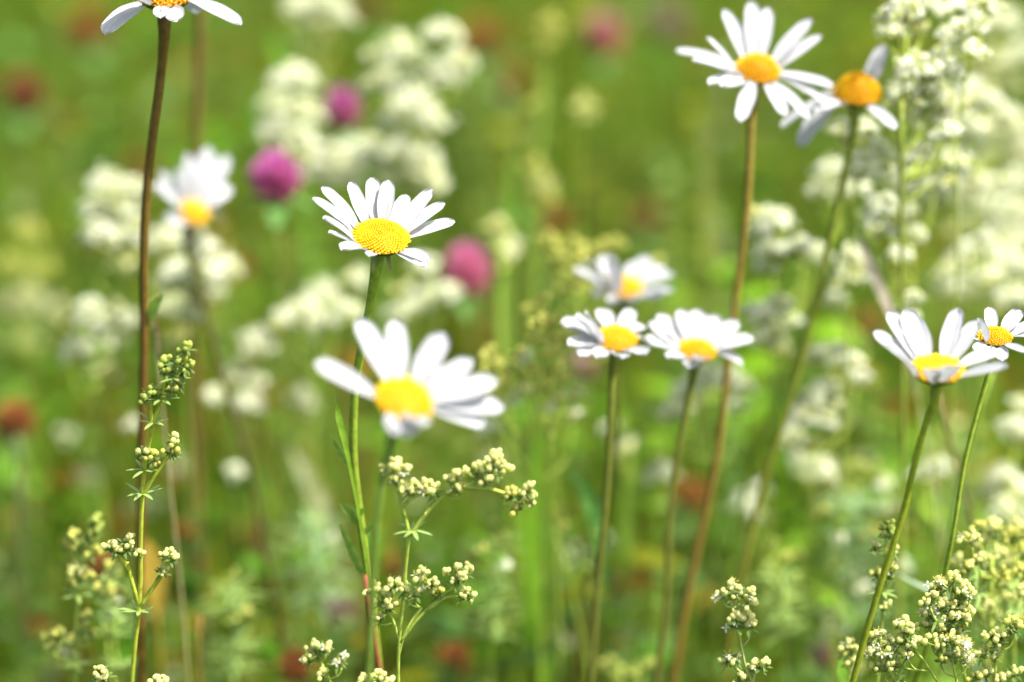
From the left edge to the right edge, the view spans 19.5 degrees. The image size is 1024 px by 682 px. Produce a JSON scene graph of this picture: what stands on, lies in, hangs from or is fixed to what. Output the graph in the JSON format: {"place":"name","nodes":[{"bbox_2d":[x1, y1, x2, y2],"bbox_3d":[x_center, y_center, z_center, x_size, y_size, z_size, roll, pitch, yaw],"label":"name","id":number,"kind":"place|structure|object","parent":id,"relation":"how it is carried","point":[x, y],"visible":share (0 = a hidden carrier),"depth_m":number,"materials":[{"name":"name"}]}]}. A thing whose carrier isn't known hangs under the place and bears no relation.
{"place":"outdoors","nodes":[
{"label":"outdoors","id":0,"kind":"place"},
{"bbox_2d":[0,0,1023,681],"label":"ground","id":1,"kind":"structure","parent":0,"point":[449,306],"depth_m":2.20,"materials":[{"name":"plant"}]},
{"bbox_2d":[14,433,31,681],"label":"meadow stalk","id":2,"kind":"object","parent":1,"relation":"on","point":[20,523],"visible":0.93,"depth_m":1.22,"materials":[{"name":"plant"}]},
{"bbox_2d":[0,399,67,671],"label":"red clover","id":3,"kind":"object","parent":1,"relation":"on","point":[13,421],"visible":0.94,"depth_m":1.24,"materials":[{"name":"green plant"}]},
{"bbox_2d":[0,217,69,659],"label":"bedstraw","id":4,"kind":"object","parent":1,"relation":"on","point":[37,234],"visible":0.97,"depth_m":1.40,"materials":[{"name":"green plant"}]},
{"bbox_2d":[2,70,74,519],"bbox_3d":[-0.255,0.018,1.637,0.030,0.352,0.057,-7,23,-16],"label":"red clover","id":5,"kind":"object","parent":1,"relation":"on","point":[29,90],"visible":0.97,"depth_m":1.56,"materials":[{"name":"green plant"}]},
{"bbox_2d":[41,512,103,681],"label":"bedstraw","id":6,"kind":"object","parent":1,"relation":"on","point":[79,579],"visible":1,"depth_m":0.98,"materials":[{"name":"green plant"}]},
{"bbox_2d":[53,295,138,681],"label":"bedstraw","id":7,"kind":"object","parent":1,"relation":"on","point":[89,308],"visible":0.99,"depth_m":1.17,"materials":[{"name":"white plant"}]},
{"bbox_2d":[65,12,128,331],"bbox_3d":[-0.259,-0.054,1.867,0.043,0.314,0.032,12,25,28],"label":"red clover","id":8,"kind":"object","parent":1,"relation":"on","point":[84,26],"visible":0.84,"depth_m":1.81,"materials":[{"name":"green plant"}]},
{"bbox_2d":[88,557,134,681],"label":"bedstraw","id":9,"kind":"object","parent":1,"relation":"on","point":[112,603],"visible":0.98,"depth_m":1.01,"materials":[{"name":"green plant"}]},
{"bbox_2d":[74,162,156,579],"bbox_3d":[-0.155,0.135,1.239,0.031,0.434,0.047,-5,22,-11],"label":"bedstraw","id":10,"kind":"object","parent":1,"relation":"on","point":[120,207],"visible":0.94,"depth_m":1.16,"materials":[{"name":"white plant"}]},
{"bbox_2d":[101,340,196,681],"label":"bedstraw","id":11,"kind":"object","parent":1,"relation":"on","point":[178,370],"visible":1,"depth_m":0.90,"materials":[{"name":"green plant"}]},
{"bbox_2d":[144,538,166,673],"bbox_3d":[-0.134,0.222,1.170,0.010,0.323,0.009,0,22,0],"label":"broad leaf shoot","id":12,"kind":"object","parent":1,"relation":"on","point":[152,561],"visible":0.81,"depth_m":1.11,"materials":[{"name":"plant"}]},
{"bbox_2d":[152,320,189,681],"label":"meadow stalk","id":13,"kind":"object","parent":1,"relation":"on","point":[156,334],"visible":0.88,"depth_m":1.01,"materials":[{"name":"brown plant"}]},
{"bbox_2d":[101,0,242,681],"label":"oxeye daisy","id":14,"kind":"object","parent":1,"relation":"on","point":[166,12],"visible":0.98,"depth_m":0.95,"materials":[{"name":"plant"}]},
{"bbox_2d":[148,223,243,678],"bbox_3d":[-0.123,0.146,1.223,0.042,0.424,0.054,0,22,0],"label":"bedstraw","id":15,"kind":"object","parent":1,"relation":"on","point":[211,269],"visible":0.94,"depth_m":1.15,"materials":[{"name":"white plant"}]},
{"bbox_2d":[189,9,207,681],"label":"meadow stalk","id":16,"kind":"object","parent":1,"relation":"on","point":[198,91],"visible":0.64,"depth_m":1.17,"materials":[{"name":"plant"}]},
{"bbox_2d":[153,146,286,658],"bbox_3d":[-0.109,0.144,1.184,0.057,0.459,0.028,-13,25,-29],"label":"oxeye daisy","id":17,"kind":"object","parent":1,"relation":"on","point":[197,193],"visible":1,"depth_m":1.11,"materials":[{"name":"white plant"}]},
{"bbox_2d":[194,567,267,681],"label":"bedstraw","id":18,"kind":"object","parent":1,"relation":"on","point":[247,609],"visible":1,"depth_m":1.09,"materials":[{"name":"green plant"}]},
{"bbox_2d":[202,325,278,681],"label":"bedstraw","id":19,"kind":"object","parent":1,"relation":"on","point":[249,396],"visible":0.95,"depth_m":1.18,"materials":[{"name":"white plant"}]},
{"bbox_2d":[239,149,318,653],"bbox_3d":[-0.100,0.123,1.266,0.047,0.435,0.028,19,29,39],"label":"red clover","id":20,"kind":"object","parent":1,"relation":"on","point":[278,177],"visible":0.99,"depth_m":1.18,"materials":[{"name":"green plant"}]},
{"bbox_2d":[251,59,340,679],"bbox_3d":[-0.088,0.097,1.295,0.037,0.462,0.054,0,22,0],"label":"bedstraw","id":21,"kind":"object","parent":1,"relation":"on","point":[291,115],"visible":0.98,"depth_m":1.21,"materials":[{"name":"white plant"}]},
{"bbox_2d":[271,32,333,592],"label":"tall grass","id":22,"kind":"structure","parent":1,"relation":"on","point":[279,57],"depth_m":1.44,"materials":[{"name":"green plant"}]},
{"bbox_2d":[270,503,359,681],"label":"plant","id":23,"kind":"object","parent":1,"relation":"on","point":[307,547],"visible":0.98,"depth_m":1.14,"materials":[{"name":"green plant"}]},
{"bbox_2d":[267,264,369,681],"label":"bedstraw","id":24,"kind":"object","parent":1,"relation":"on","point":[320,316],"visible":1,"depth_m":1.18,"materials":[{"name":"white plant"}]},
{"bbox_2d":[298,638,348,681],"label":"bedstraw","id":25,"kind":"object","parent":1,"relation":"on","point":[309,657],"visible":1,"depth_m":0.88,"materials":[{"name":"beige plant"}]},
{"bbox_2d":[291,448,365,648],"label":"tall grass","id":26,"kind":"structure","parent":1,"relation":"on","point":[306,474],"depth_m":1.27,"materials":[{"name":"green plant"}]},
{"bbox_2d":[293,133,381,681],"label":"bedstraw","id":27,"kind":"object","parent":1,"relation":"on","point":[342,177],"visible":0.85,"depth_m":1.23,"materials":[{"name":"white plant"}]},
{"bbox_2d":[316,593,365,681],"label":"red clover","id":28,"kind":"object","parent":1,"relation":"on","point":[347,608],"visible":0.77,"depth_m":1.21,"materials":[{"name":"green plant"}]},
{"bbox_2d":[319,84,368,673],"bbox_3d":[-0.073,0.085,1.368,0.024,0.431,0.057,0,22,0],"label":"red clover","id":29,"kind":"object","parent":1,"relation":"on","point":[342,101],"visible":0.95,"depth_m":1.27,"materials":[{"name":"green plant"}]},
{"bbox_2d":[348,0,392,379],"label":"red clover","id":30,"kind":"object","parent":1,"relation":"on","point":[377,10],"visible":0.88,"depth_m":1.80,"materials":[{"name":"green plant"}]},
{"bbox_2d":[312,177,454,669],"bbox_3d":[-0.037,0.193,0.994,0.043,0.510,0.037,-15,26,-32],"label":"oxeye daisy","id":31,"kind":"object","parent":1,"relation":"on","point":[389,228],"visible":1,"depth_m":0.91,"materials":[{"name":"white plant"}]},
{"bbox_2d":[314,318,503,681],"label":"oxeye daisy","id":32,"kind":"object","parent":1,"relation":"on","point":[449,390],"visible":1,"depth_m":0.81,"materials":[{"name":"white plant"}]},
{"bbox_2d":[346,16,477,643],"bbox_3d":[-0.047,0.093,1.279,0.057,0.480,0.055,9,24,22],"label":"bedstraw","id":33,"kind":"object","parent":1,"relation":"on","point":[408,99],"visible":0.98,"depth_m":1.20,"materials":[{"name":"white plant"}]},
{"bbox_2d":[362,561,476,653],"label":"bedstraw","id":34,"kind":"object","parent":1,"relation":"on","point":[388,603],"visible":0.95,"depth_m":0.89,"materials":[{"name":"beige plant"}]},
{"bbox_2d":[379,255,462,681],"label":"bedstraw","id":35,"kind":"object","parent":1,"relation":"on","point":[435,294],"visible":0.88,"depth_m":1.17,"materials":[{"name":"beige plant"}]},
{"bbox_2d":[378,448,537,681],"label":"bedstraw","id":36,"kind":"object","parent":1,"relation":"on","point":[431,487],"visible":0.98,"depth_m":0.88,"materials":[{"name":"green plant"}]},
{"bbox_2d":[443,240,491,670],"bbox_3d":[-0.018,0.132,1.319,0.021,0.378,0.038,0,22,0],"label":"red clover","id":37,"kind":"object","parent":1,"relation":"on","point":[468,262],"visible":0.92,"depth_m":1.25,"materials":[{"name":"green plant"}]},
{"bbox_2d":[454,519,530,681],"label":"bedstraw","id":38,"kind":"object","parent":1,"relation":"on","point":[501,535],"visible":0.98,"depth_m":1.08,"materials":[{"name":"green plant"}]},
{"bbox_2d":[461,19,523,238],"bbox_3d":[-0.020,-0.040,1.820,0.042,0.323,0.038,18,28,37],"label":"red clover","id":39,"kind":"object","parent":1,"relation":"on","point":[491,34],"visible":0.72,"depth_m":1.76,"materials":[{"name":"green plant"}]},
{"bbox_2d":[477,214,522,681],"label":"bedstraw","id":40,"kind":"object","parent":1,"relation":"on","point":[504,259],"visible":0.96,"depth_m":1.20,"materials":[{"name":"green plant"}]},
{"bbox_2d":[501,136,517,664],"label":"tall grass","id":41,"kind":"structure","parent":1,"relation":"on","point":[506,292],"depth_m":1.27,"materials":[{"name":"green plant"}]},
{"bbox_2d":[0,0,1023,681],"bbox_3d":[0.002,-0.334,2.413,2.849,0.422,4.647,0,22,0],"label":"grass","id":42,"kind":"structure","parent":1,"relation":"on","point":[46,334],"depth_m":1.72,"materials":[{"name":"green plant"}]},
{"bbox_2d":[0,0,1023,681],"bbox_3d":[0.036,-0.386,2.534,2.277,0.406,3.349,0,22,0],"label":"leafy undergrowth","id":43,"kind":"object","parent":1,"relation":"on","point":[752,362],"visible":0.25,"depth_m":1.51,"materials":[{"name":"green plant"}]},
{"bbox_2d":[0,0,1023,681],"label":"bedstraw","id":44,"kind":"object","parent":1,"relation":"on","point":[236,458],"depth_m":1.47,"materials":[{"name":"plant"}]},
{"bbox_2d":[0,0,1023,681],"bbox_3d":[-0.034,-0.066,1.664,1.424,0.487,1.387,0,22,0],"label":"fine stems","id":45,"kind":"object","parent":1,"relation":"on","point":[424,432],"visible":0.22,"depth_m":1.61,"materials":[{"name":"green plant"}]},
{"bbox_2d":[0,0,1023,681],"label":"meadow sprigs","id":46,"kind":"object","parent":1,"relation":"on","point":[230,548],"visible":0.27,"depth_m":1.51,"materials":[{"name":"green plant"}]},
{"bbox_2d":[0,0,1023,681],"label":"clover foliage","id":47,"kind":"object","parent":1,"relation":"on","point":[466,350],"visible":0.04,"depth_m":1.84,"materials":[{"name":"green plant"}]},
{"bbox_2d":[491,63,534,234],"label":"red clover","id":48,"kind":"object","parent":1,"relation":"on","point":[513,82],"visible":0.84,"depth_m":1.87,"materials":[{"name":"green plant"}]},
{"bbox_2d":[477,343,587,677],"bbox_3d":[0.025,0.187,1.133,0.078,0.417,0.044,0,22,0],"label":"bedstraw","id":49,"kind":"object","parent":1,"relation":"on","point":[504,380],"visible":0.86,"depth_m":1.07,"materials":[{"name":"green plant"}]},
{"bbox_2d":[521,426,548,681],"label":"tall grass","id":50,"kind":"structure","parent":1,"relation":"on","point":[530,537],"depth_m":1.22,"materials":[{"name":"green plant"}]},
{"bbox_2d":[518,155,557,680],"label":"bedstraw","id":51,"kind":"object","parent":1,"relation":"on","point":[541,192],"visible":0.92,"depth_m":1.29,"materials":[{"name":"green plant"}]},
{"bbox_2d":[527,53,549,452],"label":"tall grass","id":52,"kind":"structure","parent":1,"relation":"on","point":[545,97],"depth_m":1.42,"materials":[{"name":"green plant"}]},
{"bbox_2d":[506,310,573,681],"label":"bedstraw","id":53,"kind":"object","parent":1,"relation":"on","point":[555,336],"visible":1,"depth_m":1.05,"materials":[{"name":"green plant"}]},
{"bbox_2d":[525,11,565,600],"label":"bedstraw","id":54,"kind":"object","parent":1,"relation":"on","point":[543,45],"visible":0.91,"depth_m":1.32,"materials":[{"name":"green plant"}]},
{"bbox_2d":[517,293,585,681],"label":"bedstraw","id":55,"kind":"object","parent":1,"relation":"on","point":[537,307],"visible":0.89,"depth_m":1.07,"materials":[{"name":"green plant"}]},
{"bbox_2d":[534,229,621,681],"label":"bedstraw","id":56,"kind":"object","parent":1,"relation":"on","point":[581,257],"visible":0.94,"depth_m":1.13,"materials":[{"name":"green plant"}]},
{"bbox_2d":[548,505,607,661],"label":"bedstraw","id":57,"kind":"object","parent":1,"relation":"on","point":[564,526],"visible":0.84,"depth_m":1.10,"materials":[{"name":"green plant"}]},
{"bbox_2d":[556,353,602,681],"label":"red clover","id":58,"kind":"object","parent":1,"relation":"on","point":[579,374],"visible":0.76,"depth_m":1.30,"materials":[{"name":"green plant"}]},
{"bbox_2d":[556,90,602,669],"bbox_3d":[0.030,0.084,1.381,0.029,0.421,0.037,0,22,0],"label":"bedstraw","id":59,"kind":"object","parent":1,"relation":"on","point":[582,104],"visible":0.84,"depth_m":1.32,"materials":[{"name":"green plant"}]},
{"bbox_2d":[566,472,607,681],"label":"broad leaf shoot","id":60,"kind":"object","parent":1,"relation":"on","point":[592,504],"visible":0.83,"depth_m":1.09,"materials":[{"name":"plant"}]},
{"bbox_2d":[537,237,664,681],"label":"bedstraw","id":61,"kind":"object","parent":1,"relation":"on","point":[580,248],"visible":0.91,"depth_m":1.13,"materials":[{"name":"green plant"}]},
{"bbox_2d":[561,307,651,681],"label":"oxeye daisy","id":62,"kind":"object","parent":1,"relation":"on","point":[612,340],"visible":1,"depth_m":0.98,"materials":[{"name":"white plant"}]},
{"bbox_2d":[582,12,632,462],"bbox_3d":[0.048,-0.005,1.671,0.028,0.370,0.026,17,27,35],"label":"red clover","id":63,"kind":"object","parent":1,"relation":"on","point":[610,30],"visible":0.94,"depth_m":1.60,"materials":[{"name":"green plant"}]},
{"bbox_2d":[571,254,673,681],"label":"oxeye daisy","id":64,"kind":"object","parent":1,"relation":"on","point":[619,288],"visible":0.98,"depth_m":1.06,"materials":[{"name":"white plant"}]},
{"bbox_2d":[622,437,642,678],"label":"tall grass","id":65,"kind":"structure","parent":1,"relation":"on","point":[629,488],"depth_m":1.22,"materials":[{"name":"green plant"}]},
{"bbox_2d":[622,201,664,551],"bbox_3d":[0.077,0.035,1.738,0.027,0.244,0.034,0,22,0],"label":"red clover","id":66,"kind":"object","parent":1,"relation":"on","point":[645,234],"visible":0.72,"depth_m":1.69,"materials":[{"name":"green plant"}]},
{"bbox_2d":[617,442,681,676],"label":"bedstraw","id":67,"kind":"object","parent":1,"relation":"on","point":[659,469],"visible":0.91,"depth_m":1.17,"materials":[{"name":"green plant"}]},
{"bbox_2d":[648,5,685,361],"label":"red clover","id":68,"kind":"object","parent":1,"relation":"on","point":[667,24],"visible":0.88,"depth_m":1.91,"materials":[{"name":"green plant"}]},
{"bbox_2d":[665,477,710,681],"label":"red clover","id":69,"kind":"object","parent":1,"relation":"on","point":[687,510],"visible":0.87,"depth_m":1.32,"materials":[{"name":"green plant"}]},
{"bbox_2d":[681,98,714,605],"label":"tall grass","id":70,"kind":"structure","parent":1,"relation":"on","point":[706,211],"depth_m":1.38,"materials":[{"name":"green plant"}]},
{"bbox_2d":[645,309,753,681],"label":"oxeye daisy","id":71,"kind":"object","parent":1,"relation":"on","point":[694,339],"visible":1,"depth_m":0.99,"materials":[{"name":"white plant"}]},
{"bbox_2d":[653,362,758,681],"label":"bedstraw","id":72,"kind":"object","parent":1,"relation":"on","point":[674,409],"visible":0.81,"depth_m":1.11,"materials":[{"name":"green plant"}]},
{"bbox_2d":[710,576,771,681],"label":"bedstraw","id":73,"kind":"object","parent":1,"relation":"on","point":[731,590],"visible":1,"depth_m":0.89,"materials":[{"name":"beige plant"}]},
{"bbox_2d":[670,1,833,681],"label":"oxeye daisy","id":74,"kind":"object","parent":1,"relation":"on","point":[755,68],"visible":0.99,"depth_m":0.99,"materials":[{"name":"white plant"}]},
{"bbox_2d":[738,293,805,681],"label":"bedstraw","id":75,"kind":"object","parent":1,"relation":"on","point":[770,308],"visible":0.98,"depth_m":1.10,"materials":[{"name":"green plant"}]},
{"bbox_2d":[746,536,813,681],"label":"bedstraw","id":76,"kind":"object","parent":1,"relation":"on","point":[783,591],"visible":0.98,"depth_m":1.08,"materials":[{"name":"green plant"}]},
{"bbox_2d":[710,212,852,681],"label":"meadow stalk","id":77,"kind":"object","parent":1,"relation":"on","point":[781,389],"visible":0.86,"depth_m":1.09,"materials":[{"name":"plant"}]},
{"bbox_2d":[748,204,833,681],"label":"bedstraw","id":78,"kind":"object","parent":1,"relation":"on","point":[795,245],"visible":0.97,"depth_m":1.08,"materials":[{"name":"white plant"}]},
{"bbox_2d":[723,44,897,681],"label":"oxeye daisy","id":79,"kind":"object","parent":1,"relation":"on","point":[856,92],"visible":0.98,"depth_m":1.01,"materials":[{"name":"white plant"}]},
{"bbox_2d":[779,340,875,681],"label":"bedstraw","id":80,"kind":"object","parent":1,"relation":"on","point":[803,410],"visible":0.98,"depth_m":1.09,"materials":[{"name":"white plant"}]},
{"bbox_2d":[804,154,874,681],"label":"bedstraw","id":81,"kind":"object","parent":1,"relation":"on","point":[830,175],"visible":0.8,"depth_m":1.10,"materials":[{"name":"white plant"}]},
{"bbox_2d":[786,450,894,681],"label":"bedstraw","id":82,"kind":"object","parent":1,"relation":"on","point":[825,466],"visible":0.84,"depth_m":1.14,"materials":[{"name":"white plant"}]},
{"bbox_2d":[805,479,912,670],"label":"bedstraw","id":83,"kind":"object","parent":1,"relation":"on","point":[853,574],"visible":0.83,"depth_m":1.12,"materials":[{"name":"green plant"}]},
{"bbox_2d":[823,116,898,681],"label":"bedstraw","id":84,"kind":"object","parent":1,"relation":"on","point":[872,162],"visible":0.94,"depth_m":1.04,"materials":[{"name":"green plant"}]},
{"bbox_2d":[868,518,900,681],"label":"bedstraw","id":85,"kind":"object","parent":1,"relation":"on","point":[887,529],"visible":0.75,"depth_m":0.93,"materials":[{"name":"green plant"}]},
{"bbox_2d":[891,100,904,681],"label":"meadow stalk","id":86,"kind":"object","parent":1,"relation":"on","point":[902,308],"visible":0.73,"depth_m":1.03,"materials":[{"name":"plant"}]},
{"bbox_2d":[864,614,938,681],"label":"bedstraw","id":87,"kind":"object","parent":1,"relation":"on","point":[881,650],"visible":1,"depth_m":0.90,"materials":[{"name":"beige plant"}]},
{"bbox_2d":[856,230,947,681],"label":"dry grass straw","id":88,"kind":"object","parent":1,"relation":"on","point":[875,277],"visible":0.63,"depth_m":1.06,"materials":[{"name":"beige plant"}]},
{"bbox_2d":[858,134,977,674],"bbox_3d":[0.146,0.152,1.129,0.050,0.484,0.049,0,22,0],"label":"bedstraw","id":89,"kind":"object","parent":1,"relation":"on","point":[888,225],"visible":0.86,"depth_m":1.05,"materials":[{"name":"white plant"}]},
{"bbox_2d":[872,0,973,675],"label":"bedstraw","id":90,"kind":"object","parent":1,"relation":"on","point":[925,73],"visible":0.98,"depth_m":1.02,"materials":[{"name":"white plant"}]},
{"bbox_2d":[850,308,1007,681],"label":"oxeye daisy","id":91,"kind":"object","parent":1,"relation":"on","point":[913,349],"visible":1,"depth_m":0.87,"materials":[{"name":"white plant"}]},
{"bbox_2d":[906,455,953,654],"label":"bedstraw","id":92,"kind":"object","parent":1,"relation":"on","point":[941,462],"visible":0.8,"depth_m":1.13,"materials":[{"name":"white plant"}]},
{"bbox_2d":[875,416,994,680],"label":"bedstraw","id":93,"kind":"object","parent":1,"relation":"on","point":[957,444],"visible":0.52,"depth_m":1.22,"materials":[{"name":"green plant"}]},
{"bbox_2d":[882,39,1000,673],"bbox_3d":[0.190,0.075,1.385,0.061,0.436,0.052,0,22,0],"label":"bedstraw","id":94,"kind":"object","parent":1,"relation":"on","point":[911,186],"visible":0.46,"depth_m":1.31,"materials":[{"name":"white plant"}]},
{"bbox_2d":[914,570,978,681],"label":"bedstraw","id":95,"kind":"object","parent":1,"relation":"on","point":[937,598],"visible":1,"depth_m":0.91,"materials":[{"name":"beige plant"}]},
{"bbox_2d":[921,628,976,681],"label":"bedstraw","id":96,"kind":"object","parent":1,"relation":"on","point":[958,650],"visible":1,"depth_m":0.90,"materials":[{"name":"beige plant"}]},
{"bbox_2d":[913,307,1023,681],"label":"oxeye daisy","id":97,"kind":"object","parent":1,"relation":"on","point":[990,334],"visible":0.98,"depth_m":0.91,"materials":[{"name":"white plant"}]},
{"bbox_2d":[933,0,1007,681],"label":"bedstraw","id":98,"kind":"object","parent":1,"relation":"on","point":[963,26],"visible":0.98,"depth_m":1.01,"materials":[{"name":"green plant"}]},
{"bbox_2d":[923,185,1023,661],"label":"bedstraw","id":99,"kind":"object","parent":1,"relation":"on","point":[997,223],"visible":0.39,"depth_m":1.25,"materials":[{"name":"white plant"}]},
{"bbox_2d":[932,226,1023,677],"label":"bedstraw","id":100,"kind":"object","parent":1,"relation":"on","point":[1003,269],"visible":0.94,"depth_m":1.13,"materials":[{"name":"white plant"}]},
{"bbox_2d":[950,519,1010,681],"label":"bedstraw","id":101,"kind":"object","parent":1,"relation":"on","point":[988,589],"visible":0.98,"depth_m":0.96,"materials":[{"name":"yellow plant"}]},
{"bbox_2d":[953,73,1023,675],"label":"bedstraw","id":102,"kind":"object","parent":1,"relation":"on","point":[975,179],"visible":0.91,"depth_m":1.16,"materials":[{"name":"white plant"}]},
{"bbox_2d":[962,2,1023,642],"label":"bedstraw","id":103,"kind":"object","parent":1,"relation":"on","point":[1006,149],"visible":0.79,"depth_m":1.29,"materials":[{"name":"white plant"}]},
{"bbox_2d":[965,614,1023,681],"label":"bedstraw","id":104,"kind":"object","parent":1,"relation":"on","point":[998,638],"visible":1,"depth_m":0.92,"materials":[{"name":"beige plant"}]},
{"bbox_2d":[974,390,1023,673],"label":"bedstraw","id":105,"kind":"object","parent":1,"relation":"on","point":[1004,494],"visible":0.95,"depth_m":1.13,"materials":[{"name":"white plant"}]},
{"bbox_2d":[1000,525,1023,681],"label":"bedstraw","id":106,"kind":"object","parent":1,"relation":"on","point":[1016,604],"visible":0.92,"depth_m":0.97,"materials":[{"name":"yellow plant"}]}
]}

